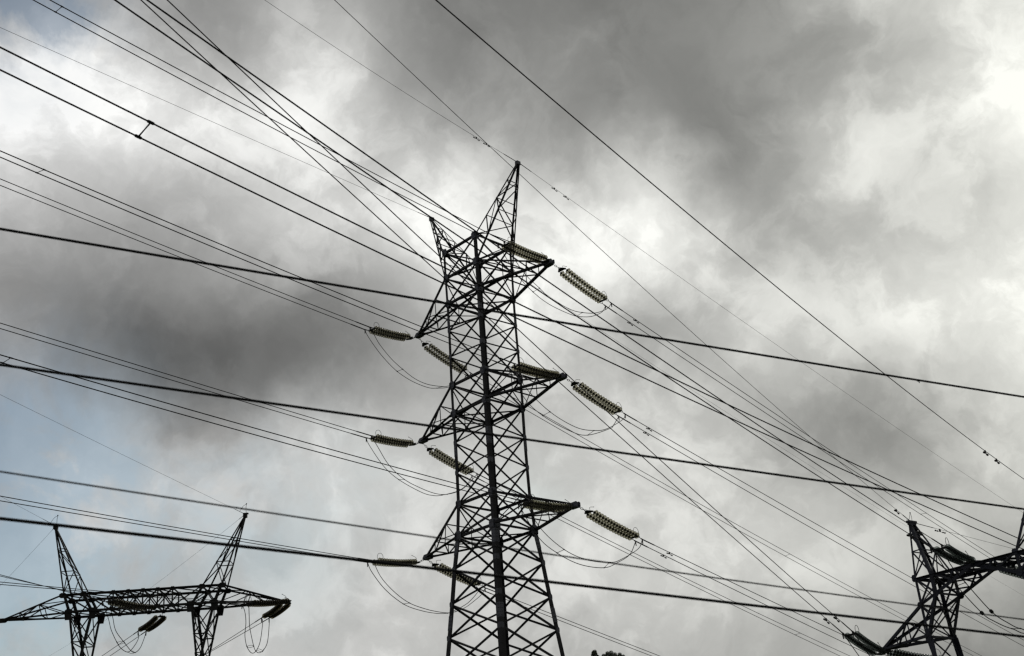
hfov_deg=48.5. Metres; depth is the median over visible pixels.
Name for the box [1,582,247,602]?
conductor
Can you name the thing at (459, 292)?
conductor
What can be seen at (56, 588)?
conductor
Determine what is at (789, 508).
conductor
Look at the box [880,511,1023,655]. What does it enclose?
delta tower
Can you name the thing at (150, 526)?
conductor
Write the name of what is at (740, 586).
conductor
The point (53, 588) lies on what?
conductor
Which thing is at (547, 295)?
jumper cable
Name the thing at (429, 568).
service cable
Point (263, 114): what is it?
conductor
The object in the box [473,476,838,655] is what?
conductor
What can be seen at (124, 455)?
earth wire
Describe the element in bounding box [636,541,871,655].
conductor
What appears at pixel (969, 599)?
jumper cable
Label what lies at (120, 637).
jumper cable
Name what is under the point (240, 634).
conductor
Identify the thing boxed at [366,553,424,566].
insulator string
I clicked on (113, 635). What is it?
jumper cable
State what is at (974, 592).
jumper cable
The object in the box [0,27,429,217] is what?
earth wire
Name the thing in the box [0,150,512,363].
conductor
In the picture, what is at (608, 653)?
tree
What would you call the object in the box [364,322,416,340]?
insulator string
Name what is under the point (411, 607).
jumper cable
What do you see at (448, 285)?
conductor
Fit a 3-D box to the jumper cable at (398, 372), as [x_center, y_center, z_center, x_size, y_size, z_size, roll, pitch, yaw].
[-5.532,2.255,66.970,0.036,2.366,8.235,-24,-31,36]
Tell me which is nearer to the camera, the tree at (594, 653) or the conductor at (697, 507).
the conductor at (697, 507)
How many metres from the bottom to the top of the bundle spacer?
0.100 m
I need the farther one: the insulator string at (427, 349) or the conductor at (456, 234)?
the insulator string at (427, 349)
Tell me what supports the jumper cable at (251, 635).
hanging from the insulator string at (275, 611)
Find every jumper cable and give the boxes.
[103,603,138,651]
[109,602,145,652]
[243,607,262,653]
[249,615,269,652]
[366,333,465,388]
[367,441,471,495]
[368,564,477,613]
[371,330,470,386]
[372,437,476,494]
[374,563,484,612]
[498,245,604,316]
[505,243,610,313]
[508,367,618,435]
[515,366,624,430]
[519,505,635,567]
[526,503,641,562]
[932,549,1023,633]
[943,548,1023,629]
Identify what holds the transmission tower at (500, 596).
on the ground
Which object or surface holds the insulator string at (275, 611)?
attached to the portal tower at (94, 611)
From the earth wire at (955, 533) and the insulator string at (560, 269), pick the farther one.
the insulator string at (560, 269)
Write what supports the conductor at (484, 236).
attached to the insulator string at (969, 559)
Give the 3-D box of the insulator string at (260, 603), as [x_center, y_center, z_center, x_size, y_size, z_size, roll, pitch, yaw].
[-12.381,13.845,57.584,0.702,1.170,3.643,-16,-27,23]
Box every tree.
[591,650,598,655]
[602,650,618,655]
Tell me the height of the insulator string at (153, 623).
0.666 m
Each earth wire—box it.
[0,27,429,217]
[12,400,243,513]
[53,516,242,653]
[265,0,514,160]
[335,0,909,520]
[435,0,1023,478]
[521,164,1001,498]
[525,280,1016,591]
[915,523,1012,548]
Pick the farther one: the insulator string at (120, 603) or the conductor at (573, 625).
the conductor at (573, 625)
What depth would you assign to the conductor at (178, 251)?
55.48 m
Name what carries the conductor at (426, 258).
attached to the insulator string
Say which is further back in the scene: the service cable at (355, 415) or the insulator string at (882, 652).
the insulator string at (882, 652)
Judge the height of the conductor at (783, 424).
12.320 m
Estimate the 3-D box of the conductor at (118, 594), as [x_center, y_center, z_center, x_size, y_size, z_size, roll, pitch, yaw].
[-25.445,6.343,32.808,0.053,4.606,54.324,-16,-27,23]
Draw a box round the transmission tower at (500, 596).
[414,160,580,655]
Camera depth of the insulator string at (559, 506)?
52.80 m
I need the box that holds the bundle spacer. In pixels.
[134,120,154,139]
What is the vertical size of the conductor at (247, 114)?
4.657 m
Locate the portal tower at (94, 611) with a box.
[0,503,290,655]
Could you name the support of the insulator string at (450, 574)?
attached to the transmission tower at (500, 596)
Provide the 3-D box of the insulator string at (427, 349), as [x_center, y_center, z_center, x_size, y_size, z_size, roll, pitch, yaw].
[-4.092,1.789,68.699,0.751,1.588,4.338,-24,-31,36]
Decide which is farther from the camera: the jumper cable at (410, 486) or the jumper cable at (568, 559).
the jumper cable at (410, 486)
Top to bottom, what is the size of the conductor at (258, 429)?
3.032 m
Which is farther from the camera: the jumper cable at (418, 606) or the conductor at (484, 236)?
the jumper cable at (418, 606)
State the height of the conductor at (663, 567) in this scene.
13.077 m
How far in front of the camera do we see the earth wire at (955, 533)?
49.35 m
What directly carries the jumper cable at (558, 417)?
hanging from the insulator string at (536, 374)
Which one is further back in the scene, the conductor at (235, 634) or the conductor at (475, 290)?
the conductor at (235, 634)
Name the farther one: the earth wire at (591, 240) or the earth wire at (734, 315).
the earth wire at (734, 315)
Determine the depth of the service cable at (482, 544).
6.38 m
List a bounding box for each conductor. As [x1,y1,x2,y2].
[0,46,1023,540]
[0,69,1023,549]
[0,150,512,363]
[0,157,506,365]
[0,185,363,329]
[0,323,371,435]
[0,328,365,437]
[0,354,524,501]
[0,362,517,503]
[0,496,369,559]
[0,500,365,562]
[0,574,101,600]
[0,584,240,603]
[1,179,369,326]
[1,576,107,599]
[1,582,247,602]
[33,0,496,243]
[50,0,503,240]
[114,0,929,546]
[141,0,841,632]
[146,0,940,544]
[167,0,851,630]
[207,618,260,652]
[207,619,267,653]
[466,375,972,655]
[471,373,980,655]
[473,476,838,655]
[478,474,848,655]
[481,589,650,655]
[486,588,658,655]
[606,306,1022,578]
[612,303,1001,561]
[620,417,1022,645]
[626,414,1022,639]
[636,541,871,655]
[643,539,886,655]
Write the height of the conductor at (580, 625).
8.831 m
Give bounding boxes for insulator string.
[102,594,156,610]
[137,612,166,635]
[240,594,291,608]
[261,597,290,621]
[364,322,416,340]
[366,430,418,447]
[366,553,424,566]
[418,338,470,375]
[426,445,477,478]
[427,560,485,591]
[497,237,549,263]
[506,358,561,379]
[517,494,575,511]
[554,265,611,308]
[567,379,625,420]
[579,507,642,545]
[842,625,886,655]
[887,649,940,655]
[929,537,975,565]
[999,566,1023,578]
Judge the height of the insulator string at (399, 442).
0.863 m
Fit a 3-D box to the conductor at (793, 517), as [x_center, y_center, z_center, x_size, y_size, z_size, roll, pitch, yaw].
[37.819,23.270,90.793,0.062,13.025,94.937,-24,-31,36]
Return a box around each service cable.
[0,228,1023,397]
[0,363,1023,509]
[0,471,1023,619]
[0,517,1023,637]
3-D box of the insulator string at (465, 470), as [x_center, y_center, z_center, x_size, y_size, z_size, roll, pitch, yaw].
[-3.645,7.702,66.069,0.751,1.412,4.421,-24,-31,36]
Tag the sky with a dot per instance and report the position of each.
(865, 158)
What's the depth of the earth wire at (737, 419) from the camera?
88.86 m
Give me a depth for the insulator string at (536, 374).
55.69 m
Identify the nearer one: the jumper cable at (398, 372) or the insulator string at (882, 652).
the insulator string at (882, 652)
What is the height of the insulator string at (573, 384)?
1.393 m
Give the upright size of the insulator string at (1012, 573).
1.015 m
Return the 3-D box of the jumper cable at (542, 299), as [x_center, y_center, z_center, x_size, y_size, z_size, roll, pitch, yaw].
[2.303,-2.028,60.148,0.036,2.292,8.837,-24,-31,36]
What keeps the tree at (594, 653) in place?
on the ground
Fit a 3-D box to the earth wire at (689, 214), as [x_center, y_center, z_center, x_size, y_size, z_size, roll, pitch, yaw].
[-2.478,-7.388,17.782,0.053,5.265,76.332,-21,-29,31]
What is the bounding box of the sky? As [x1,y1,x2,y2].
[0,0,1023,655]
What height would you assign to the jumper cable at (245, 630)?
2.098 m
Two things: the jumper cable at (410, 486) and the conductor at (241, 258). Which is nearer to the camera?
the conductor at (241, 258)
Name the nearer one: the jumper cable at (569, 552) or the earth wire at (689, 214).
the earth wire at (689, 214)
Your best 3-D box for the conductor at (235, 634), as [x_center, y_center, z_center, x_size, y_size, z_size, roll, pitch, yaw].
[-26.475,25.752,80.501,0.053,0.457,50.571,11,-29,-30]
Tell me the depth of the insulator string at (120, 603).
56.56 m
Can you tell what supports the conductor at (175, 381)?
attached to the insulator string at (399, 442)
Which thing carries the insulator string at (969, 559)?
attached to the delta tower at (968, 570)
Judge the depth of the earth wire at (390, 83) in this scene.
57.87 m
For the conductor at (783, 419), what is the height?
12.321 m
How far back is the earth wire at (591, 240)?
32.16 m
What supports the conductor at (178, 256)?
attached to the insulator string at (392, 333)
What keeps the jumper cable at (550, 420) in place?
hanging from the insulator string at (536, 374)
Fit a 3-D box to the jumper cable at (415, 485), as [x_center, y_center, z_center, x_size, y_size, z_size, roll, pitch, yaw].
[-4.775,8.058,64.077,0.037,2.456,8.322,-24,-31,36]
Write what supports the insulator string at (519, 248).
attached to the transmission tower at (500, 596)
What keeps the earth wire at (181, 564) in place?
attached to the portal tower at (94, 611)
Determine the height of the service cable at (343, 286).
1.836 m
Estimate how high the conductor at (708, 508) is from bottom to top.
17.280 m
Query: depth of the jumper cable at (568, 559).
53.37 m
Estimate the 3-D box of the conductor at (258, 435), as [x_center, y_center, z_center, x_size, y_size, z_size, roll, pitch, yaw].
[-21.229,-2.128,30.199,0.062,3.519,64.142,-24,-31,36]
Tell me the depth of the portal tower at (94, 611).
58.62 m
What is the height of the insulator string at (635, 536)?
1.407 m
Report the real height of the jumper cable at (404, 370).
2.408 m
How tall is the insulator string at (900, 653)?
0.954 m
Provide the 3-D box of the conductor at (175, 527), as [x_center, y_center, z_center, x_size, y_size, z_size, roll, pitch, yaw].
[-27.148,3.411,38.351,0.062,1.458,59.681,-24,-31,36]
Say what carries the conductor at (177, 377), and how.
attached to the insulator string at (399, 442)

